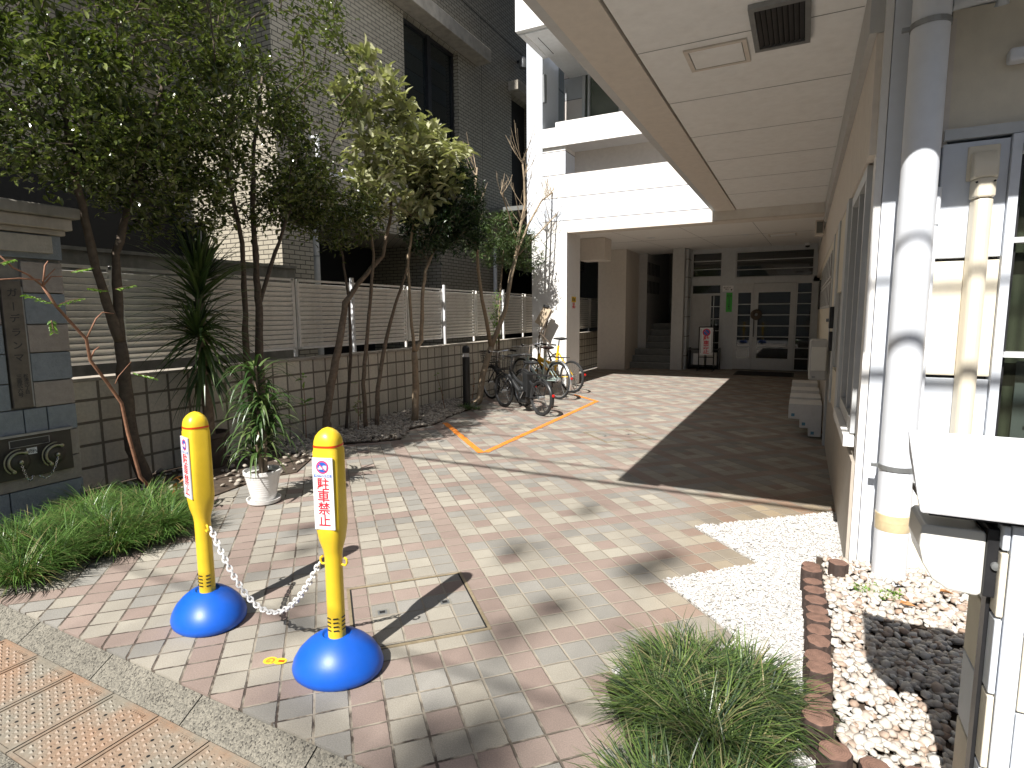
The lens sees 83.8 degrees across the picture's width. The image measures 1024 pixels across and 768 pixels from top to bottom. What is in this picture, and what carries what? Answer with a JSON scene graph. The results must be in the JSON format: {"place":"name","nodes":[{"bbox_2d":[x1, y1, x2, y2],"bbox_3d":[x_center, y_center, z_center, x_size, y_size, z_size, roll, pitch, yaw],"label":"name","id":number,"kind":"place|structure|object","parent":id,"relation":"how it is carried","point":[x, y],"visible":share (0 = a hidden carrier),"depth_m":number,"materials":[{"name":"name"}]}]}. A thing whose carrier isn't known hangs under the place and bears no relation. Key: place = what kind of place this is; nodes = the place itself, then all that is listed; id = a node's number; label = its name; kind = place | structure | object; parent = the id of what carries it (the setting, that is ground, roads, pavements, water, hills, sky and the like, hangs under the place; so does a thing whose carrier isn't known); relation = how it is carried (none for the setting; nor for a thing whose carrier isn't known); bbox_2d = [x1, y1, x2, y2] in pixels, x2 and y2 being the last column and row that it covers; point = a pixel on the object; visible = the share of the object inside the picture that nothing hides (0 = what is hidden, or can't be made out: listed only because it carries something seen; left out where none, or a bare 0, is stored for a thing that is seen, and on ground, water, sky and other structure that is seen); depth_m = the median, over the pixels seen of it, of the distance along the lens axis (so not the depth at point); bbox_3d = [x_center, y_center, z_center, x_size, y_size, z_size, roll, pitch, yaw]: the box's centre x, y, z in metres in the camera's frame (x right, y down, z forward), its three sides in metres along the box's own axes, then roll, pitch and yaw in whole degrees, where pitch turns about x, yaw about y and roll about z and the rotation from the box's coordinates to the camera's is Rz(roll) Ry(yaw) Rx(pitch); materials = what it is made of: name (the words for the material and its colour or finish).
{"place":"outdoors","nodes":[
{"label":"outdoors","id":0,"kind":"place"},
{"bbox_2d":[5,398,467,580],"bbox_3d":[-1.810,0.696,6.513,1.560,0.062,6.850,3,8,27],"label":"planting bed","id":1,"kind":"object","parent":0,"point":[218,474],"visible":0.18,"depth_m":5.25,"materials":[{"name":"soil"}]},
{"bbox_2d":[0,256,157,488],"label":"leggy shrub","id":2,"kind":"object","parent":1,"relation":"on","point":[102,376],"visible":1,"depth_m":4.06,"materials":[{"name":"brown plant"}]},
{"bbox_2d":[0,470,218,597],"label":"grass","id":3,"kind":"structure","parent":1,"relation":"on","point":[106,521],"depth_m":3.57,"materials":[{"name":"plant"}]},
{"bbox_2d":[0,0,269,485],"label":"evergreen tree","id":4,"kind":"object","parent":1,"relation":"on","point":[94,143],"visible":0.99,"depth_m":4.17,"materials":[{"name":"green plant"}]},
{"bbox_2d":[210,428,228,468],"bbox_3d":[-2.904,0.633,5.487,0.344,0.350,0.344,3,8,27],"label":"plant pot","id":5,"kind":"object","parent":1,"relation":"on","point":[218,455],"visible":0.41,"depth_m":5.42,"materials":[{"name":"plastic"}]},
{"bbox_2d":[111,217,270,434],"bbox_3d":[-2.871,-0.528,5.308,1.366,2.198,1.302,3,8,27],"label":"yucca","id":6,"kind":"object","parent":5,"relation":"in","point":[198,269],"visible":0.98,"depth_m":5.18,"materials":[{"name":"green plant"}]},
{"bbox_2d":[137,0,381,452],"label":"evergreen tree","id":7,"kind":"object","parent":1,"relation":"on","point":[279,193],"visible":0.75,"depth_m":5.59,"materials":[{"name":"green plant"}]},
{"bbox_2d":[104,398,478,491],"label":"bed pebbles","id":8,"kind":"object","parent":1,"relation":"on","point":[398,425],"visible":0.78,"depth_m":7.04,"materials":[{"name":"stone"}]},
{"bbox_2d":[350,382,363,429],"bbox_3d":[-1.906,0.287,7.093,0.163,0.634,0.148,2,7,17],"label":"seedling","id":9,"kind":"object","parent":8,"relation":"on","point":[357,411],"visible":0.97,"depth_m":7.08,"materials":[{"name":"green plant"}]},
{"bbox_2d":[462,345,469,406],"bbox_3d":[-0.706,-0.097,8.815,0.116,1.002,0.116,3,8,27],"label":"light bollard","id":10,"kind":"object","parent":8,"relation":"on","point":[466,371],"visible":0.85,"depth_m":8.76,"materials":[{"name":"black plastic"}]},
{"bbox_2d":[296,373,314,437],"bbox_3d":[-2.397,0.267,6.615,0.160,0.796,0.185,1,7,12],"label":"seedling","id":11,"kind":"object","parent":1,"relation":"on","point":[308,399],"visible":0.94,"depth_m":6.61,"materials":[{"name":"green plant"}]},
{"bbox_2d":[283,177,389,428],"bbox_3d":[-2.062,-0.902,6.808,1.222,3.071,1.270,1,7,8],"label":"evergreen tree","id":12,"kind":"object","parent":1,"relation":"on","point":[347,219],"visible":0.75,"depth_m":6.64,"materials":[{"name":"green plant"}]},
{"bbox_2d":[319,32,480,427],"bbox_3d":[-1.316,-1.776,7.594,1.890,4.612,2.258,0,7,1],"label":"osmanthus tree","id":13,"kind":"object","parent":1,"relation":"on","point":[414,151],"visible":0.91,"depth_m":7.00,"materials":[{"name":"green plant"}]},
{"bbox_2d":[394,157,495,420],"bbox_3d":[-0.949,-1.448,8.228,1.327,3.805,1.809,8,11,50],"label":"evergreen tree","id":14,"kind":"object","parent":1,"relation":"on","point":[450,224],"visible":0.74,"depth_m":7.78,"materials":[{"name":"green plant"}]},
{"bbox_2d":[463,114,568,404],"bbox_3d":[0.291,-2.219,10.315,0.690,4.916,3.650,4,8,34],"label":"bare tree","id":15,"kind":"object","parent":1,"relation":"on","point":[482,376],"visible":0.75,"depth_m":9.90,"materials":[{"name":"brown plant"}]},
{"bbox_2d":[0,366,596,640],"bbox_3d":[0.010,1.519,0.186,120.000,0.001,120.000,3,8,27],"label":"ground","id":16,"kind":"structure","parent":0,"point":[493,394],"depth_m":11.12,"materials":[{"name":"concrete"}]},
{"bbox_2d":[0,639,37,671],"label":"drain cover","id":17,"kind":"object","parent":16,"relation":"on","point":[12,654],"visible":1,"depth_m":2.57,"materials":[{"name":"metal"}]},
{"bbox_2d":[0,655,73,709],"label":"drain cover","id":18,"kind":"object","parent":16,"relation":"on","point":[22,680],"visible":0.99,"depth_m":2.41,"materials":[{"name":"metal"}]},
{"bbox_2d":[0,198,84,526],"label":"gate pillar","id":19,"kind":"structure","parent":16,"relation":"on","point":[31,233],"depth_m":4.06,"materials":[{"name":"stone"}]},
{"bbox_2d":[0,280,34,408],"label":"name plate","id":20,"kind":"object","parent":19,"relation":"attached to","point":[13,317],"visible":1,"depth_m":3.94,"materials":[{"name":"stone"}]},
{"bbox_2d":[0,426,73,482],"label":"hose connection","id":21,"kind":"object","parent":19,"relation":"attached to","point":[26,455],"visible":1,"depth_m":4.06,"materials":[{"name":"grey metal"}]},
{"bbox_2d":[0,673,113,755],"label":"drain cover","id":22,"kind":"object","parent":16,"relation":"on","point":[27,718],"visible":0.99,"depth_m":2.22,"materials":[{"name":"metal"}]},
{"bbox_2d":[6,693,157,767],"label":"drain cover","id":23,"kind":"object","parent":16,"relation":"on","point":[82,737],"visible":0.98,"depth_m":2.08,"materials":[{"name":"metal"}]},
{"bbox_2d":[0,636,232,767],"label":"gutter edge","id":24,"kind":"object","parent":16,"relation":"on","point":[6,761],"depth_m":1.96,"materials":[{"name":"concrete"}]},
{"bbox_2d":[77,716,208,767],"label":"drain cover","id":25,"kind":"object","parent":16,"relation":"on","point":[159,742],"visible":0.99,"depth_m":2.01,"materials":[{"name":"metal"}]},
{"bbox_2d":[59,245,299,376],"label":"concrete retaining wall","id":26,"kind":"structure","parent":16,"relation":"on","point":[77,255],"depth_m":6.46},
{"bbox_2d":[0,604,363,767],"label":"kerb","id":27,"kind":"structure","parent":16,"relation":"on","point":[252,740],"depth_m":2.22,"materials":[{"name":"stone"}]},
{"bbox_2d":[174,742,261,767],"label":"drain cover","id":28,"kind":"object","parent":16,"relation":"on","point":[210,755],"visible":1,"depth_m":1.96,"materials":[{"name":"metal"}]},
{"bbox_2d":[0,0,584,356],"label":"brick building","id":29,"kind":"structure","parent":16,"relation":"on","point":[456,62],"depth_m":11.44,"materials":[{"name":"tile"}]},
{"bbox_2d":[312,229,323,354],"bbox_3d":[-3.194,-1.156,9.339,0.183,2.970,0.183,-3,7,-18],"label":"drainpipe","id":30,"kind":"object","parent":29,"relation":"attached to","point":[316,256],"visible":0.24,"depth_m":9.19,"materials":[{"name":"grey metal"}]},
{"bbox_2d":[403,18,453,189],"bbox_3d":[-1.746,-5.630,11.862,0.100,3.020,1.930,3,8,27],"label":"window","id":31,"kind":"structure","parent":29,"relation":"in","point":[428,66],"depth_m":11.79,"materials":[{"name":"glass"}]},
{"bbox_2d":[493,246,497,338],"bbox_3d":[-0.412,-1.905,14.367,0.100,3.200,0.100,3,8,27],"label":"drainpipe","id":32,"kind":"object","parent":29,"relation":"attached to","point":[494,279],"depth_m":14.24,"materials":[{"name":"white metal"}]},
{"bbox_2d":[517,56,526,69],"bbox_3d":[0.265,-8.389,14.918,0.266,0.290,0.199,8,11,52],"label":"wall lamp","id":33,"kind":"object","parent":29,"relation":"attached to","point":[522,61],"visible":1,"depth_m":14.82,"materials":[{"name":"grey metal"}]},
{"bbox_2d":[72,331,597,489],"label":"block wall","id":34,"kind":"structure","parent":16,"relation":"on","point":[103,453],"depth_m":6.62,"materials":[{"name":"concrete"}]},
{"bbox_2d":[60,263,597,365],"bbox_3d":[-0.275,-1.410,11.547,0.120,1.000,15.716,3,8,27],"label":"louvred fence","id":35,"kind":"object","parent":34,"relation":"on","point":[272,310],"visible":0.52,"depth_m":6.88,"materials":[{"name":"metal"}]},
{"bbox_2d":[488,290,501,375],"bbox_3d":[-0.269,-0.769,10.439,0.374,1.898,0.347,-2,7,-16],"label":"climbing shrub","id":36,"kind":"object","parent":16,"relation":"on","point":[496,308],"visible":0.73,"depth_m":10.39,"materials":[{"name":"green plant"}]},
{"bbox_2d":[462,209,550,387],"bbox_3d":[-0.177,-1.512,10.524,1.271,3.350,1.671,5,9,37],"label":"feathery tree","id":37,"kind":"object","parent":16,"relation":"on","point":[507,246],"visible":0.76,"depth_m":10.30,"materials":[{"name":"green plant"}]},
{"bbox_2d":[0,367,834,767],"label":"paving","id":38,"kind":"structure","parent":0,"point":[564,545],"depth_m":3.38,"materials":[{"name":"tile"}]},
{"bbox_2d":[170,411,246,637],"bbox_3d":[-1.458,0.630,2.688,0.374,1.016,0.322,6,9,40],"label":"sign bollard","id":39,"kind":"object","parent":38,"relation":"on","point":[208,606],"visible":1,"depth_m":2.63,"materials":[{"name":"yellow plastic"}]},
{"bbox_2d":[242,465,281,505],"bbox_3d":[-1.946,0.794,4.466,0.282,0.263,0.282,3,8,27],"label":"plant pot","id":40,"kind":"object","parent":38,"relation":"on","point":[262,487],"visible":0.99,"depth_m":4.38,"materials":[{"name":"plastic"}]},
{"bbox_2d":[212,342,307,480],"bbox_3d":[-1.948,0.203,4.390,0.740,1.068,0.716,3,8,27],"label":"dracaena","id":41,"kind":"object","parent":40,"relation":"in","point":[261,420],"visible":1,"depth_m":4.36,"materials":[{"name":"green plant"}]},
{"bbox_2d":[263,657,286,663],"bbox_3d":[-1.003,1.170,2.413,0.102,0.001,0.052,1,7,11],"label":"pavement marker","id":42,"kind":"object","parent":38,"relation":"on","point":[271,660],"visible":1,"depth_m":2.42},
{"bbox_2d":[292,427,383,691],"bbox_3d":[-0.720,0.673,2.299,0.374,1.016,0.322,1,7,11],"label":"sign bollard","id":43,"kind":"object","parent":38,"relation":"on","point":[337,655],"visible":1,"depth_m":2.25,"materials":[{"name":"yellow plastic"}]},
{"bbox_2d":[209,526,320,614],"bbox_3d":[-1.095,0.850,2.513,0.737,0.339,0.028,4,8,29],"label":"plastic chain","id":44,"kind":"object","parent":43,"relation":"hanging from","point":[277,611],"visible":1,"depth_m":2.54,"materials":[{"name":"plastic"}]},
{"bbox_2d":[347,572,491,649],"bbox_3d":[-0.487,1.112,2.844,0.624,0.006,0.624,-3,7,-18],"label":"inspection cover","id":45,"kind":"object","parent":38,"relation":"on","point":[404,612],"visible":0.91,"depth_m":2.81,"materials":[{"name":"tile"}]},
{"bbox_2d":[479,349,536,406],"bbox_3d":[-0.081,-0.123,9.388,0.553,0.866,1.618,-5,8,-33],"label":"bicycle","id":46,"kind":"object","parent":38,"relation":"on","point":[518,372],"visible":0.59,"depth_m":9.61,"materials":[{"name":"black metal"}]},
{"bbox_2d":[443,394,597,452],"bbox_3d":[0.141,0.442,8.295,1.378,0.001,4.570,3,8,27],"label":"bay marking","id":47,"kind":"object","parent":38,"relation":"on","point":[466,440],"visible":1,"depth_m":7.02,"materials":[{"name":"paint"}]},
{"bbox_2d":[491,353,554,415],"bbox_3d":[0.152,-0.013,8.528,0.553,0.854,1.526,-5,8,-34],"label":"bicycle","id":48,"kind":"object","parent":38,"relation":"on","point":[525,396],"visible":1,"depth_m":8.41,"materials":[{"name":"black metal"}]},
{"bbox_2d":[511,343,572,398],"bbox_3d":[0.495,-0.248,10.118,0.553,0.931,1.726,-5,9,-35],"label":"bicycle","id":49,"kind":"object","parent":38,"relation":"on","point":[551,364],"visible":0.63,"depth_m":9.90,"materials":[{"name":"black metal"}]},
{"bbox_2d":[535,304,552,386],"bbox_3d":[0.620,-0.736,11.128,0.375,1.614,0.094,3,8,27],"label":"folding cart","id":50,"kind":"object","parent":38,"relation":"on","point":[544,315],"visible":0.91,"depth_m":11.06,"materials":[{"name":"beige"}]},
{"bbox_2d":[523,337,585,392],"bbox_3d":[0.768,-0.387,10.867,0.553,1.021,1.685,-6,9,-41],"label":"bicycle","id":51,"kind":"object","parent":38,"relation":"on","point":[539,359],"visible":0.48,"depth_m":10.70,"materials":[{"name":"yellow metal"}]},
{"bbox_2d":[584,429,652,442],"bbox_3d":[1.257,0.613,6.833,0.600,0.006,0.600,-3,7,-18],"label":"inspection cover","id":52,"kind":"object","parent":38,"relation":"on","point":[617,435],"visible":1,"depth_m":6.81,"materials":[{"name":"tile"}]},
{"bbox_2d":[605,672,787,767],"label":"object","id":53,"kind":"structure","parent":38,"relation":"on","point":[626,735],"depth_m":2.01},
{"bbox_2d":[565,605,847,767],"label":"grass","id":54,"kind":"structure","parent":53,"relation":"on","point":[698,705],"depth_m":1.93,"materials":[{"name":"plant"}]},
{"bbox_2d":[688,347,720,369],"bbox_3d":[4.986,-0.664,14.812,0.760,0.560,0.280,3,8,27],"label":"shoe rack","id":55,"kind":"object","parent":38,"relation":"on","point":[709,362],"visible":0.75,"depth_m":14.73,"materials":[{"name":"metal"}]},
{"bbox_2d":[696,326,714,370],"bbox_3d":[4.909,-0.894,14.410,0.388,1.114,0.450,3,8,27],"label":"no parking stand","id":56,"kind":"object","parent":38,"relation":"on","point":[706,341],"visible":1,"depth_m":14.32,"materials":[{"name":"metal"}]},
{"bbox_2d":[611,511,842,767],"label":"white gravel bed","id":57,"kind":"object","parent":38,"relation":"on","point":[694,586],"visible":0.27,"depth_m":3.01,"materials":[{"name":"gravel"}]},
{"bbox_2d":[803,595,827,618],"bbox_3d":[1.421,1.085,2.683,0.103,0.159,0.100,-5,9,-34],"label":"log stake","id":58,"kind":"object","parent":57,"relation":"on","point":[815,600],"visible":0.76,"depth_m":2.66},
{"bbox_2d":[798,706,833,759],"bbox_3d":[1.000,1.174,1.881,0.097,0.182,0.100,5,10,30],"label":"log stake","id":59,"kind":"object","parent":57,"relation":"on","point":[823,722],"visible":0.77,"depth_m":1.85,"materials":[{"name":"wood"}]},
{"bbox_2d":[802,649,832,680],"bbox_3d":[1.194,1.140,2.236,0.102,0.163,0.105,1,7,22],"label":"log stake","id":60,"kind":"object","parent":57,"relation":"on","point":[814,654],"visible":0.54,"depth_m":2.23,"materials":[{"name":"wood"}]},
{"bbox_2d":[803,624,831,650],"bbox_3d":[1.290,1.114,2.411,0.101,0.171,0.098,2,7,12],"label":"log stake","id":61,"kind":"object","parent":57,"relation":"on","point":[821,630],"visible":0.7,"depth_m":2.40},
{"bbox_2d":[802,693,832,715],"bbox_3d":[1.049,1.170,1.968,0.091,0.168,0.093,-5,10,-31],"label":"log stake","id":62,"kind":"object","parent":57,"relation":"on","point":[824,700],"visible":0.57,"depth_m":1.96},
{"bbox_2d":[804,660,833,688],"bbox_3d":[1.150,1.143,2.146,0.098,0.180,0.095,0,7,-8],"label":"log stake","id":63,"kind":"object","parent":57,"relation":"on","point":[814,667],"visible":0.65,"depth_m":2.12,"materials":[{"name":"wood"}]},
{"bbox_2d":[490,0,1023,571],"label":"white building","id":64,"kind":"structure","parent":38,"relation":"on","point":[694,176],"depth_m":4.70,"materials":[{"name":"paint"}]},
{"bbox_2d":[570,295,576,309],"bbox_3d":[1.239,-1.634,11.449,0.008,0.290,0.360,3,8,27],"label":"column notice","id":65,"kind":"object","parent":64,"relation":"attached to","point":[573,302],"depth_m":11.43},
{"bbox_2d":[580,237,610,261],"bbox_3d":[1.831,-2.937,12.530,0.570,0.466,0.500,3,8,27],"label":"hanging box","id":66,"kind":"object","parent":64,"relation":"hanging from","point":[595,249],"visible":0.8,"depth_m":12.32,"materials":[{"name":"metal"}]},
{"bbox_2d":[582,74,620,117],"bbox_3d":[4.668,-5.332,10.075,7.220,1.720,0.080,3,8,27],"label":"balcony window","id":67,"kind":"structure","parent":64,"relation":"in","point":[595,101],"depth_m":11.56,"materials":[{"name":"grey glass"}]},
{"bbox_2d":[692,284,721,294],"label":"side window","id":68,"kind":"structure","parent":64,"relation":"in","point":[709,289],"depth_m":14.79,"materials":[{"name":"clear glass"}]},
{"bbox_2d":[692,252,722,277],"bbox_3d":[5.041,-3.067,14.725,0.740,0.630,0.050,3,8,27],"label":"transom window","id":69,"kind":"structure","parent":64,"relation":"in","point":[709,264],"depth_m":14.72,"materials":[{"name":"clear glass"}]},
{"bbox_2d":[709,294,720,364],"bbox_3d":[5.261,-1.378,14.825,0.270,1.870,0.050,3,8,27],"label":"side window","id":70,"kind":"structure","parent":64,"relation":"in","point":[715,300],"depth_m":14.77,"materials":[{"name":"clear glass"}]},
{"bbox_2d":[683,38,750,72],"bbox_3d":[1.383,-2.205,3.841,0.390,0.011,0.360,3,8,27],"label":"ceiling hatch","id":71,"kind":"object","parent":64,"relation":"attached to","point":[722,54],"visible":1,"depth_m":3.82,"materials":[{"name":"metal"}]},
{"bbox_2d":[726,293,731,311],"bbox_3d":[5.526,-2.077,14.533,0.145,0.485,0.010,3,8,27],"label":"green sticker","id":72,"kind":"object","parent":64,"relation":"attached to","point":[728,302],"visible":1,"depth_m":14.53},
{"bbox_2d":[750,282,796,370],"bbox_3d":[6.470,-1.414,14.149,0.950,2.150,0.110,3,8,27],"label":"entrance door","id":73,"kind":"structure","parent":64,"relation":"in","point":[773,333],"depth_m":14.16,"materials":[{"name":"white glass"}]},
{"bbox_2d":[735,248,814,277],"bbox_3d":[6.442,-2.960,14.025,1.760,0.650,0.050,3,8,27],"label":"transom window","id":74,"kind":"structure","parent":64,"relation":"in","point":[785,262],"depth_m":14.00,"materials":[{"name":"grey glass"}]},
{"bbox_2d":[748,0,811,52],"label":"ceiling vent","id":75,"kind":"object","parent":64,"relation":"attached to","point":[776,24],"visible":1,"depth_m":3.38,"materials":[{"name":"grey metal"}]},
{"bbox_2d":[808,339,827,380],"bbox_3d":[3.193,-0.261,5.958,0.164,0.410,0.410,3,8,27],"label":"leaflet box","id":76,"kind":"object","parent":64,"relation":"attached to","point":[818,358],"visible":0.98,"depth_m":5.78,"materials":[{"name":"plastic"}]},
{"bbox_2d":[810,347,826,370],"bbox_3d":[3.103,-0.253,5.778,0.135,0.240,0.009,3,8,27],"label":"window","id":77,"kind":"structure","parent":76,"relation":"in","point":[818,354],"depth_m":5.77,"materials":[{"name":"plastic"}]},
{"bbox_2d":[815,220,823,236],"bbox_3d":[5.140,-2.600,9.541,0.129,0.240,0.288,3,8,27],"label":"wall speaker","id":78,"kind":"object","parent":64,"relation":"attached to","point":[819,228],"depth_m":9.42,"materials":[{"name":"plastic"}]},
{"bbox_2d":[817,250,832,308],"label":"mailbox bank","id":79,"kind":"structure","parent":64,"relation":"attached to","point":[824,292],"depth_m":7.44,"materials":[{"name":"metal"}]},
{"bbox_2d":[826,307,833,350],"bbox_3d":[2.971,-0.517,5.350,0.059,0.410,0.170,3,8,27],"label":"intercom","id":80,"kind":"object","parent":64,"relation":"attached to","point":[830,320],"visible":1,"depth_m":5.30,"materials":[{"name":"black plastic"}]},
{"bbox_2d":[835,294,840,367],"bbox_3d":[2.766,-0.444,4.803,0.030,0.620,0.600,3,8,27],"label":"small window","id":81,"kind":"structure","parent":64,"relation":"in","point":[840,294],"depth_m":4.93,"materials":[{"name":"grey glass"}]},
{"bbox_2d":[839,165,873,432],"bbox_3d":[2.228,-0.516,3.690,0.060,1.500,1.060,3,8,27],"label":"side window","id":82,"kind":"structure","parent":64,"relation":"in","point":[861,203],"depth_m":3.61,"materials":[{"name":"grey glass"}]},
{"bbox_2d":[871,0,952,586],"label":"downpipe","id":83,"kind":"object","parent":64,"relation":"attached to","point":[928,30],"visible":0.89,"depth_m":2.77,"materials":[{"name":"grey metal"}]},
{"bbox_2d":[952,0,1009,10],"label":"branch pipe","id":84,"kind":"object","parent":83,"relation":"attached to","point":[959,4],"visible":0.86,"depth_m":2.62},
{"bbox_2d":[907,187,941,567],"bbox_3d":[2.119,0.048,2.958,0.037,2.060,0.037,3,8,27],"label":"conduit","id":85,"kind":"object","parent":64,"relation":"attached to","point":[938,206],"visible":0.35,"depth_m":2.90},
{"bbox_2d":[949,143,1000,434],"bbox_3d":[2.270,-0.034,2.856,0.126,2.245,0.091,3,8,27],"label":"pipe duct","id":86,"kind":"object","parent":64,"relation":"attached to","point":[983,167],"visible":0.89,"depth_m":2.78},
{"bbox_2d":[995,154,1023,437],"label":"front window","id":87,"kind":"structure","parent":64,"relation":"in","point":[1010,410],"depth_m":2.87,"materials":[{"name":"glass"}]},
{"bbox_2d":[733,371,793,376],"bbox_3d":[5.989,-0.244,13.575,1.280,0.011,0.980,3,8,27],"label":"door mat","id":88,"kind":"object","parent":38,"relation":"on","point":[775,374],"depth_m":13.54,"materials":[{"name":"black rubber"}]},
{"bbox_2d":[788,399,821,436],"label":"stepped block","id":89,"kind":"structure","parent":38,"relation":"on","point":[807,414],"depth_m":6.61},
{"bbox_2d":[791,386,818,393],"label":"stepped block","id":90,"kind":"structure","parent":38,"relation":"on","point":[809,390],"depth_m":7.85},
{"bbox_2d":[792,380,817,387],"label":"stepped block","id":91,"kind":"structure","parent":38,"relation":"on","point":[803,383],"depth_m":8.64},
{"bbox_2d":[790,393,820,399],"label":"stepped block","id":92,"kind":"structure","parent":38,"relation":"on","point":[804,396],"depth_m":7.21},
{"bbox_2d":[800,566,822,590],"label":"log stake","id":93,"kind":"object","parent":38,"relation":"on","point":[811,572],"visible":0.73,"depth_m":2.92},
{"bbox_2d":[802,578,822,589],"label":"log stake","id":94,"kind":"object","parent":38,"relation":"on","point":[811,582],"visible":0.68,"depth_m":2.85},
{"bbox_2d":[802,585,825,609],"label":"log stake","id":95,"kind":"object","parent":38,"relation":"on","point":[813,590],"visible":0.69,"depth_m":2.75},
{"bbox_2d":[803,605,828,627],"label":"log stake","id":96,"kind":"object","parent":38,"relation":"on","point":[814,608],"visible":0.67,"depth_m":2.58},
{"bbox_2d":[803,612,830,638],"bbox_3d":[1.336,1.101,2.501,0.101,0.175,0.105,-2,7,-25],"label":"log stake","id":97,"kind":"object","parent":38,"relation":"on","point":[817,618],"visible":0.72,"depth_m":2.48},
{"bbox_2d":[805,634,830,655],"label":"log stake","id":98,"kind":"object","parent":38,"relation":"on","point":[818,642],"visible":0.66,"depth_m":2.30,"materials":[{"name":"wood"}]},
{"bbox_2d":[803,679,832,701],"bbox_3d":[1.099,1.162,2.056,0.092,0.166,0.094,0,8,3],"label":"log stake","id":99,"kind":"object","parent":38,"relation":"on","point":[826,686],"visible":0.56,"depth_m":2.04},
{"bbox_2d":[816,739,853,767],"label":"log stake","id":100,"kind":"object","parent":38,"relation":"on","point":[841,756],"visible":0.98,"depth_m":1.74,"materials":[{"name":"wood"}]},
{"bbox_2d":[827,559,848,580],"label":"log stake","id":101,"kind":"object","parent":38,"relation":"on","point":[838,568],"visible":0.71,"depth_m":2.99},
{"bbox_2d":[858,756,889,767],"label":"log stake","id":102,"kind":"object","parent":38,"relation":"on","point":[868,762],"visible":1,"depth_m":1.70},
{"bbox_2d":[816,554,968,767],"bbox_3d":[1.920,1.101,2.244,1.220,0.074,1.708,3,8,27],"label":"pebbles","id":103,"kind":"object","parent":38,"relation":"on","point":[941,634],"visible":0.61,"depth_m":2.24,"materials":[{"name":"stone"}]},
{"bbox_2d":[854,582,900,600],"bbox_3d":[1.811,1.017,2.823,0.220,0.042,0.167,3,8,27],"label":"weed","id":104,"kind":"object","parent":103,"relation":"on","point":[865,587],"visible":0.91,"depth_m":2.81,"materials":[{"name":"green plant"}]},
{"bbox_2d":[908,430,1023,767],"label":"gate post","id":105,"kind":"object","parent":38,"relation":"on","point":[971,477],"visible":0.82,"depth_m":1.38,"materials":[{"name":"metal"}]},
{"bbox_2d":[909,505,1003,597],"bbox_3d":[1.132,0.420,1.468,0.166,0.175,0.192,3,8,27],"label":"post lamp","id":106,"kind":"object","parent":105,"relation":"attached to","point":[958,555],"visible":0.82,"depth_m":1.40,"materials":[{"name":"plastic"}]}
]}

